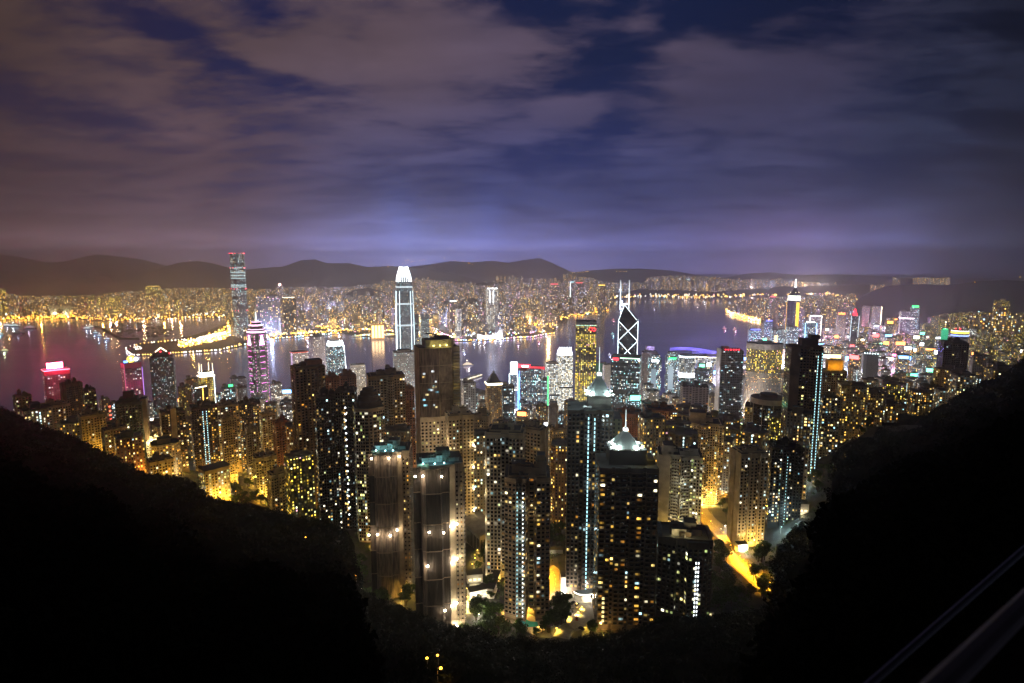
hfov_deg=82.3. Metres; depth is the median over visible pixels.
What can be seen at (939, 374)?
apartment block
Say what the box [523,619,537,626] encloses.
pool water
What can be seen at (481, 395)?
apartment block
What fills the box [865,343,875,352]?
apartment block
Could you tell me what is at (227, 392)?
office tower
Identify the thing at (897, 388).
apartment block
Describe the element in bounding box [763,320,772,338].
office tower
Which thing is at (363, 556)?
broadleaf tree
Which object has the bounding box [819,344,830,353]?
apartment block
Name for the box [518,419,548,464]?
apartment tower
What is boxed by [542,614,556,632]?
broadleaf tree
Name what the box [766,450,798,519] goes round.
lit windows
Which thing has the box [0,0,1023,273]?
sky
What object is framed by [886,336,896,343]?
apartment block
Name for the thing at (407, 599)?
broadleaf tree
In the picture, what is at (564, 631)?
road
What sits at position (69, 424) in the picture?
apartment block
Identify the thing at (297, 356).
office tower
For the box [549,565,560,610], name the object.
road
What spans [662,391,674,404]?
apartment block
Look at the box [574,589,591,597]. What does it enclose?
entrance canopy
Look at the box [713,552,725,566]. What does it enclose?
broadleaf tree
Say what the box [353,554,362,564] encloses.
broadleaf tree
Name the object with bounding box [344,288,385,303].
hills
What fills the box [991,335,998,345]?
apartment block
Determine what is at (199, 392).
office tower
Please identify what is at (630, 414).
apartment tower
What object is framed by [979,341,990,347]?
apartment block
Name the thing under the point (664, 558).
lit windows
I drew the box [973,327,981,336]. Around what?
apartment block
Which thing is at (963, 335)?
round tower
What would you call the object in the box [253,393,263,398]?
office block
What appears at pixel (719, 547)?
broadleaf tree
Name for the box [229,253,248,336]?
skyscraper
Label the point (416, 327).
office tower
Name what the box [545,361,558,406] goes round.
office tower
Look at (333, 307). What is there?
distant city
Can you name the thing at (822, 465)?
broadleaf tree
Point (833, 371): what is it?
apartment tower
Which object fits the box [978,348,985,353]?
apartment block
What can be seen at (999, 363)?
apartment block
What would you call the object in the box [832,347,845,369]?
apartment block
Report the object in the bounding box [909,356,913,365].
apartment block
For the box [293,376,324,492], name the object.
lit windows
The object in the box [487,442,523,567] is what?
lit windows
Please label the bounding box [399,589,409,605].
broadleaf tree
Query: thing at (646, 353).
office tower
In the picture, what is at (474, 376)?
pier
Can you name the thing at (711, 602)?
undergrowth
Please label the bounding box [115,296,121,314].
apartment tower
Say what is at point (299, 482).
apartment block
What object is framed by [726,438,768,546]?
apartment tower
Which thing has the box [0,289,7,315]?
apartment tower
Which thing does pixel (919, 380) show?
apartment block
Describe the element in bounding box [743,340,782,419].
hotel tower
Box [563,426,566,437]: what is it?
apartment tower
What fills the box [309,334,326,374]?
office tower
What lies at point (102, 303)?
apartment tower
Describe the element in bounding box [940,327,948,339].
office tower
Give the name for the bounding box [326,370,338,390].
apartment tower
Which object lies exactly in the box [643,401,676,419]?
apartment tower
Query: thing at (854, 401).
apartment block
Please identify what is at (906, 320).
office tower
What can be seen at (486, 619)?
broadleaf tree
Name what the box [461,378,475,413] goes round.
office block
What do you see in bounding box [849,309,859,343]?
office tower
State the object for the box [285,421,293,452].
apartment block
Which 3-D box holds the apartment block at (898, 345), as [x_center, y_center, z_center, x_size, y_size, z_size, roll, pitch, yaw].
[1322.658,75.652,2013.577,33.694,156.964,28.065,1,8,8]
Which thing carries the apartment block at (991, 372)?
on the city ground at (772, 536)
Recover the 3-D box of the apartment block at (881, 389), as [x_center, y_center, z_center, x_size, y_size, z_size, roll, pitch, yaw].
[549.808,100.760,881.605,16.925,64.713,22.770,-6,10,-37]
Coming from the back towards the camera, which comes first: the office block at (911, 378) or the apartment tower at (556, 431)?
the office block at (911, 378)
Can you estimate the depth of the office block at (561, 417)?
1223.85 m
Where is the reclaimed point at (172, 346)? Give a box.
[125,324,243,355]
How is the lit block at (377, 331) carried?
on the shore ground at (87, 289)
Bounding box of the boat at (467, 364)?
[462,362,473,365]
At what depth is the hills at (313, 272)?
9837.63 m
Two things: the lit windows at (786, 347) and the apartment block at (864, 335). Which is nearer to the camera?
the lit windows at (786, 347)
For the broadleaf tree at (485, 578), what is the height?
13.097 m
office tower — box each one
[41,362,70,400]
[100,395,111,420]
[120,356,144,395]
[149,348,177,417]
[178,382,191,416]
[191,382,208,402]
[197,364,215,402]
[220,384,234,400]
[229,375,247,400]
[270,380,282,416]
[277,283,282,306]
[290,350,308,364]
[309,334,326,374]
[326,340,345,374]
[414,314,418,344]
[419,314,429,343]
[449,300,456,332]
[455,309,461,338]
[485,365,501,423]
[486,288,498,329]
[502,381,514,420]
[509,361,520,412]
[518,364,548,411]
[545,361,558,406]
[548,401,558,424]
[550,284,558,304]
[556,347,572,409]
[570,282,573,302]
[575,282,582,304]
[597,285,604,315]
[610,353,641,410]
[641,345,657,400]
[647,354,661,398]
[664,351,678,395]
[678,354,694,396]
[694,367,711,384]
[714,346,743,417]
[747,328,761,340]
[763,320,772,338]
[769,296,776,316]
[770,327,785,347]
[785,325,798,343]
[802,320,816,337]
[808,314,821,341]
[835,313,845,336]
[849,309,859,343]
[860,304,869,326]
[870,305,881,324]
[885,321,893,333]
[898,310,913,333]
[910,305,919,328]
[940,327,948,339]
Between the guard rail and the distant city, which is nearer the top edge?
the distant city
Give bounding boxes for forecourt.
[564,593,593,629]
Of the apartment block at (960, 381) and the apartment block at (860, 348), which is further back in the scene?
the apartment block at (860, 348)
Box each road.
[466,552,484,613]
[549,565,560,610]
[554,619,594,639]
[700,497,731,543]
[724,550,769,590]
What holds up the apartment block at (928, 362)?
on the city ground at (772, 536)
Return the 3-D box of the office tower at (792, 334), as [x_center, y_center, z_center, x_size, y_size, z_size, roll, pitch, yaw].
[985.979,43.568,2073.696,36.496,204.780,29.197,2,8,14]
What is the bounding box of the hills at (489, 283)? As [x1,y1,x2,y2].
[476,282,506,285]
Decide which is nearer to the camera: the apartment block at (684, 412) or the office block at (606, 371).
the apartment block at (684, 412)
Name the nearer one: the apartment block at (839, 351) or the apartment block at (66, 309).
the apartment block at (839, 351)
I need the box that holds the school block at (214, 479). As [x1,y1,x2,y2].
[197,453,230,499]
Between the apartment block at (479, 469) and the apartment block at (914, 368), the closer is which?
the apartment block at (479, 469)
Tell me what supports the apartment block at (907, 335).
on the city ground at (772, 536)
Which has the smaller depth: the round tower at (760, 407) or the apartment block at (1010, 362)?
the round tower at (760, 407)
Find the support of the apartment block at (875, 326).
on the city ground at (772, 536)
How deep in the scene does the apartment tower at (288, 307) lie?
3487.76 m
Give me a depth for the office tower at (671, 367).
1511.02 m
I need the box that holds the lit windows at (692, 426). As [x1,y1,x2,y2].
[692,426,723,503]
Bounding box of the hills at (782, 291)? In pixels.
[760,286,811,297]
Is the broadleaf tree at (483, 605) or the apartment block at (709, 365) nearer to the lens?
the broadleaf tree at (483, 605)
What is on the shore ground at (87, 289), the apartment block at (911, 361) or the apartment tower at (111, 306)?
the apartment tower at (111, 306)
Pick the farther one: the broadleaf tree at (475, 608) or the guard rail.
the broadleaf tree at (475, 608)
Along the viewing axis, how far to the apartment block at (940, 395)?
818.24 m
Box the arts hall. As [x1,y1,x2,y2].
[477,329,502,338]
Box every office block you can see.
[110,400,115,418]
[148,400,153,420]
[215,392,220,401]
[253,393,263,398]
[258,398,265,411]
[279,402,292,421]
[280,397,291,403]
[350,362,365,399]
[392,348,415,417]
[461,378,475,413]
[476,391,477,410]
[519,399,527,408]
[527,406,532,420]
[558,410,563,424]
[596,360,603,375]
[602,362,610,389]
[626,393,640,408]
[641,399,651,405]
[642,382,653,400]
[645,388,658,401]
[658,397,667,403]
[741,375,744,407]
[853,367,860,380]
[860,350,878,380]
[880,368,890,375]
[906,376,914,387]
[914,377,925,387]
[969,352,992,375]
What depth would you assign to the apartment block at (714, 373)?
1847.66 m
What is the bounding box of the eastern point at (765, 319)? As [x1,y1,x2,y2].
[725,308,769,322]
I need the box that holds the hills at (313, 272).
[90,259,477,286]
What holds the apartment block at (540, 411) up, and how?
on the city ground at (772, 536)
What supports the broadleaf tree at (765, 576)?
on the city ground at (772, 536)
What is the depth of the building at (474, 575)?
448.68 m
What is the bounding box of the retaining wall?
[487,570,500,598]
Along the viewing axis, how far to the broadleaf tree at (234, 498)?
620.69 m
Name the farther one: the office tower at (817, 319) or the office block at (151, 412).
the office tower at (817, 319)
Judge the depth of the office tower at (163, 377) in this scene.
1185.23 m
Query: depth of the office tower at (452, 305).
3490.53 m
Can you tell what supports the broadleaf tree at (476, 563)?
on the city ground at (772, 536)
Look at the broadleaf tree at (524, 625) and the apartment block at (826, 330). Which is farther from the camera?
the apartment block at (826, 330)
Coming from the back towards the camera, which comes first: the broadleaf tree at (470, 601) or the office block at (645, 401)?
the office block at (645, 401)
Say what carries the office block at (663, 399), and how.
on the city ground at (772, 536)
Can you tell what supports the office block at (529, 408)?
on the city ground at (772, 536)
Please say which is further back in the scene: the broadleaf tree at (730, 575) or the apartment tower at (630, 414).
the apartment tower at (630, 414)
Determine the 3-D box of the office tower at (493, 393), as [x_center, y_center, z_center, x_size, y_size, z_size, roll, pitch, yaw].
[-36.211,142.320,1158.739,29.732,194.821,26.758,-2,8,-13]
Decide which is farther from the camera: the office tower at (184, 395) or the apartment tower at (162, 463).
the office tower at (184, 395)
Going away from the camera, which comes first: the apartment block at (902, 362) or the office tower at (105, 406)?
the office tower at (105, 406)
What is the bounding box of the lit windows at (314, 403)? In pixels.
[314,403,338,521]
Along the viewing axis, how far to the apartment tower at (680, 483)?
520.69 m
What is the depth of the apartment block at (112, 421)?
813.42 m
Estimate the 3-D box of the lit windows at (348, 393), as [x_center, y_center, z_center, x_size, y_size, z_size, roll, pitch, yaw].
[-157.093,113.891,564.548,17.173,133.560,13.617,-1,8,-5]
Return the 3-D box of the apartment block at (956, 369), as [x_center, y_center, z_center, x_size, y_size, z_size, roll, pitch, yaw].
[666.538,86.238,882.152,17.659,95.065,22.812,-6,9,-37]
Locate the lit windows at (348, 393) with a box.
[336,393,356,527]
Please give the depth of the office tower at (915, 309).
2895.23 m
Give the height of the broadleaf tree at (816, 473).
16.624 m
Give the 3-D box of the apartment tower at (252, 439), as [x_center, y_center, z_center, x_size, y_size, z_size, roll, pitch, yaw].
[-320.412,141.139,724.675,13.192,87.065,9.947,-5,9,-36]
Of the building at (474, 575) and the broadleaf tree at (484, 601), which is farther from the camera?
the building at (474, 575)
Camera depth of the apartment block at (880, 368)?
1796.96 m
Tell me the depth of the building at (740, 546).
507.42 m
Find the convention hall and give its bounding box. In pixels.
[670,347,716,363]
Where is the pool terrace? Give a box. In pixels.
[501,609,544,634]
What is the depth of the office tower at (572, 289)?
5231.95 m
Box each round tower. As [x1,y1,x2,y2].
[744,392,781,429]
[951,328,968,341]
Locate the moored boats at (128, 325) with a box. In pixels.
[110,322,171,335]
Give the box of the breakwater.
[93,326,138,339]
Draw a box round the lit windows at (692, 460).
[669,460,701,520]
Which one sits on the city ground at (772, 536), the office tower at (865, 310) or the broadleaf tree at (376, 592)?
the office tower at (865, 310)
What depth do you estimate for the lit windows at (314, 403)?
573.22 m
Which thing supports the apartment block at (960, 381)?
on the city ground at (772, 536)
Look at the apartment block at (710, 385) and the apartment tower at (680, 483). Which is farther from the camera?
the apartment block at (710, 385)
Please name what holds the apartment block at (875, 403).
on the city ground at (772, 536)
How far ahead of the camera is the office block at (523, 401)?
1368.41 m
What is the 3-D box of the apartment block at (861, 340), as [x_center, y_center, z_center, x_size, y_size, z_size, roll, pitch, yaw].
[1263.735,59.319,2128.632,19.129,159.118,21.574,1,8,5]
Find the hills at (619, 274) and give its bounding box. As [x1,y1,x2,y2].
[565,268,907,280]
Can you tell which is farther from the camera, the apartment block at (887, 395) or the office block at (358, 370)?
the office block at (358, 370)
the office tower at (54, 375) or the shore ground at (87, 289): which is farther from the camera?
the shore ground at (87, 289)
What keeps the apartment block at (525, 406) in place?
on the city ground at (772, 536)
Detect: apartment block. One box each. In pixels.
[19,401,54,429]
[49,305,57,314]
[56,415,79,438]
[60,305,70,314]
[106,418,115,424]
[114,429,145,470]
[150,418,159,423]
[150,422,158,436]
[150,435,182,476]
[152,421,160,435]
[185,415,192,460]
[264,400,277,418]
[282,387,291,398]
[284,449,315,520]
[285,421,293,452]
[385,424,410,441]
[474,429,486,514]
[478,391,484,399]
[478,399,484,407]
[495,416,510,422]
[516,409,529,422]
[523,403,532,408]
[532,402,547,425]
[548,424,563,452]
[550,438,566,528]
[564,398,578,425]
[637,410,664,463]
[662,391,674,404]
[664,416,674,440]
[669,423,697,446]
[672,396,679,408]
[672,416,690,426]
[676,402,690,416]
[678,407,688,419]
[690,403,706,412]
[697,363,704,368]
[700,382,713,392]
[705,362,713,382]
[707,410,722,417]
[708,392,714,411]
[713,370,715,385]
[715,413,739,435]
[721,435,735,493]
[728,423,739,445]
[729,412,739,418]
[739,422,762,445]
[742,425,768,450]
[768,411,780,440]
[780,369,783,392]
[785,405,811,499]
[816,392,841,457]
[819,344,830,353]
[823,327,828,339]
[823,353,829,367]
[825,333,833,339]
[825,338,832,344]
[828,327,834,334]
[832,335,838,345]
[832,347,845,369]
[836,380,868,442]
[838,334,842,343]
[840,340,850,347]
[845,356,848,371]
[846,347,857,355]
[847,342,855,347]
[847,353,861,372]
[847,365,857,380]
[854,346,867,351]
[857,336,864,344]
[859,332,867,342]
[861,377,878,387]
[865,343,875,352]
[865,388,884,427]
[868,330,877,340]
[870,347,880,351]
[870,386,889,393]
[871,323,880,329]
[872,333,880,341]
[874,350,887,356]
[874,375,901,386]
[875,344,886,350]
[877,364,887,375]
[878,356,888,365]
[880,333,892,340]
[882,341,890,351]
[882,399,898,422]
[883,379,905,402]
[883,392,895,400]
[884,355,893,375]
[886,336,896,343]
[891,340,904,352]
[891,351,904,373]
[893,334,902,340]
[893,373,903,381]
[895,354,909,371]
[898,403,906,413]
[899,331,904,341]
[899,371,907,379]
[903,379,913,391]
[904,345,911,355]
[905,333,910,342]
[907,371,917,376]
[907,387,933,414]
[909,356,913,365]
[909,365,922,376]
[910,329,920,334]
[910,334,920,342]
[910,365,918,373]
[913,353,926,372]
[915,378,926,387]
[916,341,923,353]
[917,381,927,387]
[918,331,924,340]
[919,372,932,382]
[923,340,934,353]
[924,345,936,354]
[924,368,933,378]
[926,358,930,367]
[929,334,934,340]
[931,349,937,368]
[932,384,948,408]
[933,364,954,386]
[945,367,966,383]
[947,371,977,399]
[967,350,975,370]
[968,335,978,347]
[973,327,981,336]
[976,375,982,388]
[978,337,984,347]
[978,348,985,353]
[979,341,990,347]
[981,344,993,349]
[983,365,1009,380]
[985,347,997,360]
[986,333,995,341]
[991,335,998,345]
[992,361,1011,367]
[997,350,1008,363]
[1000,335,1011,347]
[1002,341,1012,351]
[1006,358,1016,364]
[1008,350,1017,358]
[1012,332,1023,344]
[1012,345,1023,349]
[1015,348,1023,352]
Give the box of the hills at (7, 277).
[0,270,103,283]
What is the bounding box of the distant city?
[0,273,1023,422]
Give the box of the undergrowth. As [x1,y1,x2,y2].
[189,428,867,637]
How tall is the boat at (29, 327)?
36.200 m
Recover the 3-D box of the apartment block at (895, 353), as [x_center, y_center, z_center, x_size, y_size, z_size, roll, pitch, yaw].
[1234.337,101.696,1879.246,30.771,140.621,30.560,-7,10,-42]
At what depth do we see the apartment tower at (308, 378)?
619.65 m
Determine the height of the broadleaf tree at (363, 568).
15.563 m
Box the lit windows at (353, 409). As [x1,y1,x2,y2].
[353,409,380,540]
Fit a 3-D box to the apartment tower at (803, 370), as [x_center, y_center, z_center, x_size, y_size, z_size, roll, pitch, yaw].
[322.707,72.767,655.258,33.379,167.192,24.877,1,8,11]
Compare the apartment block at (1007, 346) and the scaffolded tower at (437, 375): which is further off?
the apartment block at (1007, 346)
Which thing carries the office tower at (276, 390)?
on the city ground at (772, 536)
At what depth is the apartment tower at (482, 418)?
611.42 m
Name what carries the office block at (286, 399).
on the city ground at (772, 536)
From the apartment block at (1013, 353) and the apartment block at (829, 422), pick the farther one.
the apartment block at (1013, 353)
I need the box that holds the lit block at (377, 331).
[371,323,384,339]
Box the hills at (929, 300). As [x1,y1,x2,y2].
[856,280,1023,329]
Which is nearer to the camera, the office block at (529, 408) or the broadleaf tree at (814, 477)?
the broadleaf tree at (814, 477)
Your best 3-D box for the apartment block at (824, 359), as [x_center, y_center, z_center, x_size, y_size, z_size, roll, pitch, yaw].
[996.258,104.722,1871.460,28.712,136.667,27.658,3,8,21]
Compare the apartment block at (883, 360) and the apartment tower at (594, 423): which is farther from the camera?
the apartment block at (883, 360)
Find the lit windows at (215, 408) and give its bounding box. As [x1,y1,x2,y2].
[190,408,219,463]
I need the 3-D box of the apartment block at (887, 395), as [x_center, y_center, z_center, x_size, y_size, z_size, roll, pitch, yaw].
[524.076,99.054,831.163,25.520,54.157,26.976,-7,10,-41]
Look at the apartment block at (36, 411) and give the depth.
675.92 m
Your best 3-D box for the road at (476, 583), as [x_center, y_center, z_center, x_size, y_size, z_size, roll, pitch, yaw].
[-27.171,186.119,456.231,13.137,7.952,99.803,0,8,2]
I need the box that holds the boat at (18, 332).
[13,330,23,333]
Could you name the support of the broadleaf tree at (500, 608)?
on the city ground at (772, 536)
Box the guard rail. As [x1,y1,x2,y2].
[864,545,1023,682]
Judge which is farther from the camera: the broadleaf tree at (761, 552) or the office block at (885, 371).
the office block at (885, 371)
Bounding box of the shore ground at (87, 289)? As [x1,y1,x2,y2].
[0,278,1023,346]
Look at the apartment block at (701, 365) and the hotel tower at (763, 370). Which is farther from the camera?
the apartment block at (701, 365)
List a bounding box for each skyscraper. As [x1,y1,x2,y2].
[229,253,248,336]
[246,309,269,401]
[395,267,414,350]
[575,320,596,401]
[618,280,637,353]
[785,280,800,333]
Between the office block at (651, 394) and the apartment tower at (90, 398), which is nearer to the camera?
the apartment tower at (90, 398)
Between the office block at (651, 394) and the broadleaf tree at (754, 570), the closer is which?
the broadleaf tree at (754, 570)
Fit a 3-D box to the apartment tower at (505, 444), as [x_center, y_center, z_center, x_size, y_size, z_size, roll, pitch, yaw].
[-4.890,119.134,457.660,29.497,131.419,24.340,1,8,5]
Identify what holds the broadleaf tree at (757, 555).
on the city ground at (772, 536)
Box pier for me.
[460,374,481,380]
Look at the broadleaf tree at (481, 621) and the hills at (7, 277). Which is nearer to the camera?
the broadleaf tree at (481, 621)
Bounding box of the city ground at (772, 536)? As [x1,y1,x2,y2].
[10,302,921,643]
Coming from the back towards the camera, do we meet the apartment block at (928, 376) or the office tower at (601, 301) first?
the office tower at (601, 301)
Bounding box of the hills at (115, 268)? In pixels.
[0,254,165,281]
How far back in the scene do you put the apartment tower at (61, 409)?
734.30 m
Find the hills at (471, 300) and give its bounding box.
[460,298,477,304]
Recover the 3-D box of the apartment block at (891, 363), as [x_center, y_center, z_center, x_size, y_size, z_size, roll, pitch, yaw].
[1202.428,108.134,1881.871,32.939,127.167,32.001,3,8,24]
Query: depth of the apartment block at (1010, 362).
1802.99 m
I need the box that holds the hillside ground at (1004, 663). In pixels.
[0,367,1023,682]
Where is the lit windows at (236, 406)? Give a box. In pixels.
[218,406,241,467]
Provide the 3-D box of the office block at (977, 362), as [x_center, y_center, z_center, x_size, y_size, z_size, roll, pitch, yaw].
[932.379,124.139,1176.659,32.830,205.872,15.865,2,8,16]
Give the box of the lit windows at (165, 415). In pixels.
[161,415,187,465]
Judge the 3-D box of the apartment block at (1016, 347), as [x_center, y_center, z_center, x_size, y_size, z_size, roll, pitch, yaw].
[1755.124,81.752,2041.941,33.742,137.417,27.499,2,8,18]
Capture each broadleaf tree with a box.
[229,495,238,501]
[237,491,247,501]
[243,478,250,487]
[243,496,250,504]
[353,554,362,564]
[357,553,367,563]
[357,563,368,574]
[373,586,387,598]
[378,589,388,599]
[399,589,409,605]
[401,584,415,592]
[403,595,410,605]
[404,582,415,601]
[467,598,478,604]
[470,605,481,619]
[471,606,480,619]
[474,560,481,567]
[478,617,489,624]
[479,598,490,608]
[481,603,491,611]
[481,622,491,632]
[482,615,494,626]
[483,574,493,583]
[483,612,495,617]
[486,591,494,597]
[487,606,497,612]
[489,626,498,633]
[492,603,503,615]
[492,615,504,633]
[499,622,511,637]
[512,618,522,626]
[515,625,524,634]
[519,622,528,635]
[533,627,540,636]
[539,620,546,632]
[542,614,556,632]
[545,609,558,625]
[549,598,558,609]
[550,521,557,534]
[552,606,559,624]
[553,607,569,624]
[554,591,565,595]
[555,595,568,599]
[556,522,565,533]
[557,596,568,606]
[558,603,573,622]
[587,619,596,632]
[713,541,724,552]
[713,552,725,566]
[713,558,724,571]
[720,561,730,572]
[722,548,732,560]
[724,573,736,580]
[725,578,735,585]
[731,585,741,594]
[746,565,759,580]
[746,583,757,598]
[751,563,762,575]
[753,548,763,561]
[756,547,766,561]
[756,580,768,596]
[758,577,770,589]
[758,588,765,597]
[759,539,771,546]
[761,573,769,580]
[762,545,769,559]
[810,469,820,482]
[810,470,822,478]
[814,481,823,487]
[818,463,828,475]
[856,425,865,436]
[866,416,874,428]
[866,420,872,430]
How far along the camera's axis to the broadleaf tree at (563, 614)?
391.22 m
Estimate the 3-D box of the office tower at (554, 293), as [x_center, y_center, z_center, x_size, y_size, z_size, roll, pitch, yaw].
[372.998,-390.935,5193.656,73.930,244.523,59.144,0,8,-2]
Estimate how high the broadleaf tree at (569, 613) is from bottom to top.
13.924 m
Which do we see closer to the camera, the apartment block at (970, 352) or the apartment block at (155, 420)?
the apartment block at (155, 420)
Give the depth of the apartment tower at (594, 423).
421.59 m
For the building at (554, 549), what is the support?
on the city ground at (772, 536)
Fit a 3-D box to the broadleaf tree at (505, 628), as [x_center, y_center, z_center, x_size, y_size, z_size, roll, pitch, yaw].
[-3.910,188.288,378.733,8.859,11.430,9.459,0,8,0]
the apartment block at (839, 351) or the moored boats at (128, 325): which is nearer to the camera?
the apartment block at (839, 351)
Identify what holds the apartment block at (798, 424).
on the city ground at (772, 536)
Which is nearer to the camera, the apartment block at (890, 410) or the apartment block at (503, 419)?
the apartment block at (890, 410)
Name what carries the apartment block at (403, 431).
on the city ground at (772, 536)
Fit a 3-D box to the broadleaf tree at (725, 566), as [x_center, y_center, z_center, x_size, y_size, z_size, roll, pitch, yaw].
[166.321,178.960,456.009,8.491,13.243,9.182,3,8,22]
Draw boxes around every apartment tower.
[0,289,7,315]
[12,389,31,415]
[40,398,70,429]
[59,375,84,414]
[78,407,106,449]
[83,384,97,410]
[88,297,96,314]
[97,298,108,314]
[101,419,127,454]
[107,297,115,314]
[114,390,150,463]
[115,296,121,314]
[145,286,161,304]
[145,433,160,458]
[146,451,174,476]
[159,402,189,472]
[184,375,198,386]
[189,399,220,470]
[216,398,242,471]
[220,411,237,483]
[236,384,246,400]
[237,396,260,468]
[245,421,258,486]
[252,448,276,496]
[255,295,279,333]
[259,407,274,451]
[266,465,286,511]
[272,414,289,465]
[281,297,296,333]
[290,358,325,508]
[314,382,339,525]
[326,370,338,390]
[335,381,357,529]
[338,368,356,386]
[353,387,385,541]
[366,364,405,425]
[405,381,415,466]
[445,403,474,516]
[474,406,490,428]
[485,412,525,578]
[504,451,550,621]
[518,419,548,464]
[549,420,562,506]
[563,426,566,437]
[565,350,621,593]
[592,418,659,632]
[615,405,642,437]
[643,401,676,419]
[655,517,712,620]
[657,440,702,523]
[679,381,691,403]
[682,409,724,503]
[691,381,708,411]
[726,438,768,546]
[765,436,804,528]
[780,334,823,473]
[821,354,846,394]
[920,377,942,390]
[936,337,968,369]
[986,359,993,366]
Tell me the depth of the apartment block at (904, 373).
1677.96 m
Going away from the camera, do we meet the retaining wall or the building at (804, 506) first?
the retaining wall
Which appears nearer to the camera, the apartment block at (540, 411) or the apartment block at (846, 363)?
the apartment block at (540, 411)
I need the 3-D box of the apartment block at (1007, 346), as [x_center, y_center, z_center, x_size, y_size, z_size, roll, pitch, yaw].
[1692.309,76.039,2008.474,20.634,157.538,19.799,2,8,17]
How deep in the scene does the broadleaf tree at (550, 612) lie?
391.56 m
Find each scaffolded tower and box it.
[368,436,415,598]
[413,446,466,625]
[414,333,460,452]
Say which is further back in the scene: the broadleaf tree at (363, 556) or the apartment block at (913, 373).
the apartment block at (913, 373)
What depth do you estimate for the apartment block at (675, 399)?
1284.53 m
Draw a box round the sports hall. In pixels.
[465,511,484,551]
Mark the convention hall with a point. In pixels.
(703, 355)
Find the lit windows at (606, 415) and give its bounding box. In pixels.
[571,415,608,587]
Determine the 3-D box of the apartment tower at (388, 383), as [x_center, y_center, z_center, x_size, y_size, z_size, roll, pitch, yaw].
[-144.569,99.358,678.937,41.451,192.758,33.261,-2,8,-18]
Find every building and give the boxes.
[466,568,482,583]
[467,583,487,598]
[550,546,562,553]
[560,570,565,592]
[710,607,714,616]
[735,541,748,551]
[800,499,808,514]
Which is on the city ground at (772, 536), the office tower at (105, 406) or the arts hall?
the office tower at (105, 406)
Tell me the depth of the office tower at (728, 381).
1188.66 m
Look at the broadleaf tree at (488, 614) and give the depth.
390.98 m
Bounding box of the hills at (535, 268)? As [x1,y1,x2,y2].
[411,258,571,278]
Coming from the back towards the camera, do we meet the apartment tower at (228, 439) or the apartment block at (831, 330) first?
the apartment block at (831, 330)
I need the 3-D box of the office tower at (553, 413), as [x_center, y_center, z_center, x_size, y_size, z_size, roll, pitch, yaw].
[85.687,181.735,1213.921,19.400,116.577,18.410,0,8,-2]
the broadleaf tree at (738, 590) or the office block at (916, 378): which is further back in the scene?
the office block at (916, 378)
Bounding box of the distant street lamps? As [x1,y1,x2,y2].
[1,260,974,354]
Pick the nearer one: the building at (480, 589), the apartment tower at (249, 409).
the building at (480, 589)
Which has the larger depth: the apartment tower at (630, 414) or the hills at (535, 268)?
the hills at (535, 268)
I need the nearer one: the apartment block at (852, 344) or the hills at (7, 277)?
the apartment block at (852, 344)
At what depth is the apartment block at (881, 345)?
2057.57 m
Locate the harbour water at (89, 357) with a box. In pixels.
[0,274,1023,410]
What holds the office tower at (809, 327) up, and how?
on the city ground at (772, 536)
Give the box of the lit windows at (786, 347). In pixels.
[781,347,814,473]
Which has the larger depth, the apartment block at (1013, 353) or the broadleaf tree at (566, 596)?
the apartment block at (1013, 353)
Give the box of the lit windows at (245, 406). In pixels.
[240,406,260,467]
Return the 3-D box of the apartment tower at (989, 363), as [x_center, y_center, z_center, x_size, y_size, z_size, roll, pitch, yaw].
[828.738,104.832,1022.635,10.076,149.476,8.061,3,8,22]
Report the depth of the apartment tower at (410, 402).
712.52 m
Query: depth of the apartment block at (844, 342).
2153.50 m
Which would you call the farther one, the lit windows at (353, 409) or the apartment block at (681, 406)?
the apartment block at (681, 406)
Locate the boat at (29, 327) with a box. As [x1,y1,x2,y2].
[24,323,36,328]
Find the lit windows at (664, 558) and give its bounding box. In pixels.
[657,544,696,611]
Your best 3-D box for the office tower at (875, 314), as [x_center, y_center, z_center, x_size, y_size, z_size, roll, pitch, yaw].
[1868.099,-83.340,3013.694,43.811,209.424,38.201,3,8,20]
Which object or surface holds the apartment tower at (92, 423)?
on the city ground at (772, 536)
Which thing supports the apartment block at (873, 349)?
on the city ground at (772, 536)
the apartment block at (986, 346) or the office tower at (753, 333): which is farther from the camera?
the office tower at (753, 333)
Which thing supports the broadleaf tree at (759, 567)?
on the city ground at (772, 536)
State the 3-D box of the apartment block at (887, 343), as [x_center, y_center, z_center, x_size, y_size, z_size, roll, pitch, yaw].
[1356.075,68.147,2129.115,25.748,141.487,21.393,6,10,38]
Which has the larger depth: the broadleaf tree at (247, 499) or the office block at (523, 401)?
the office block at (523, 401)
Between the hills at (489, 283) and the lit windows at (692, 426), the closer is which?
the lit windows at (692, 426)
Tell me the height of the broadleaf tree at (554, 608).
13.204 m

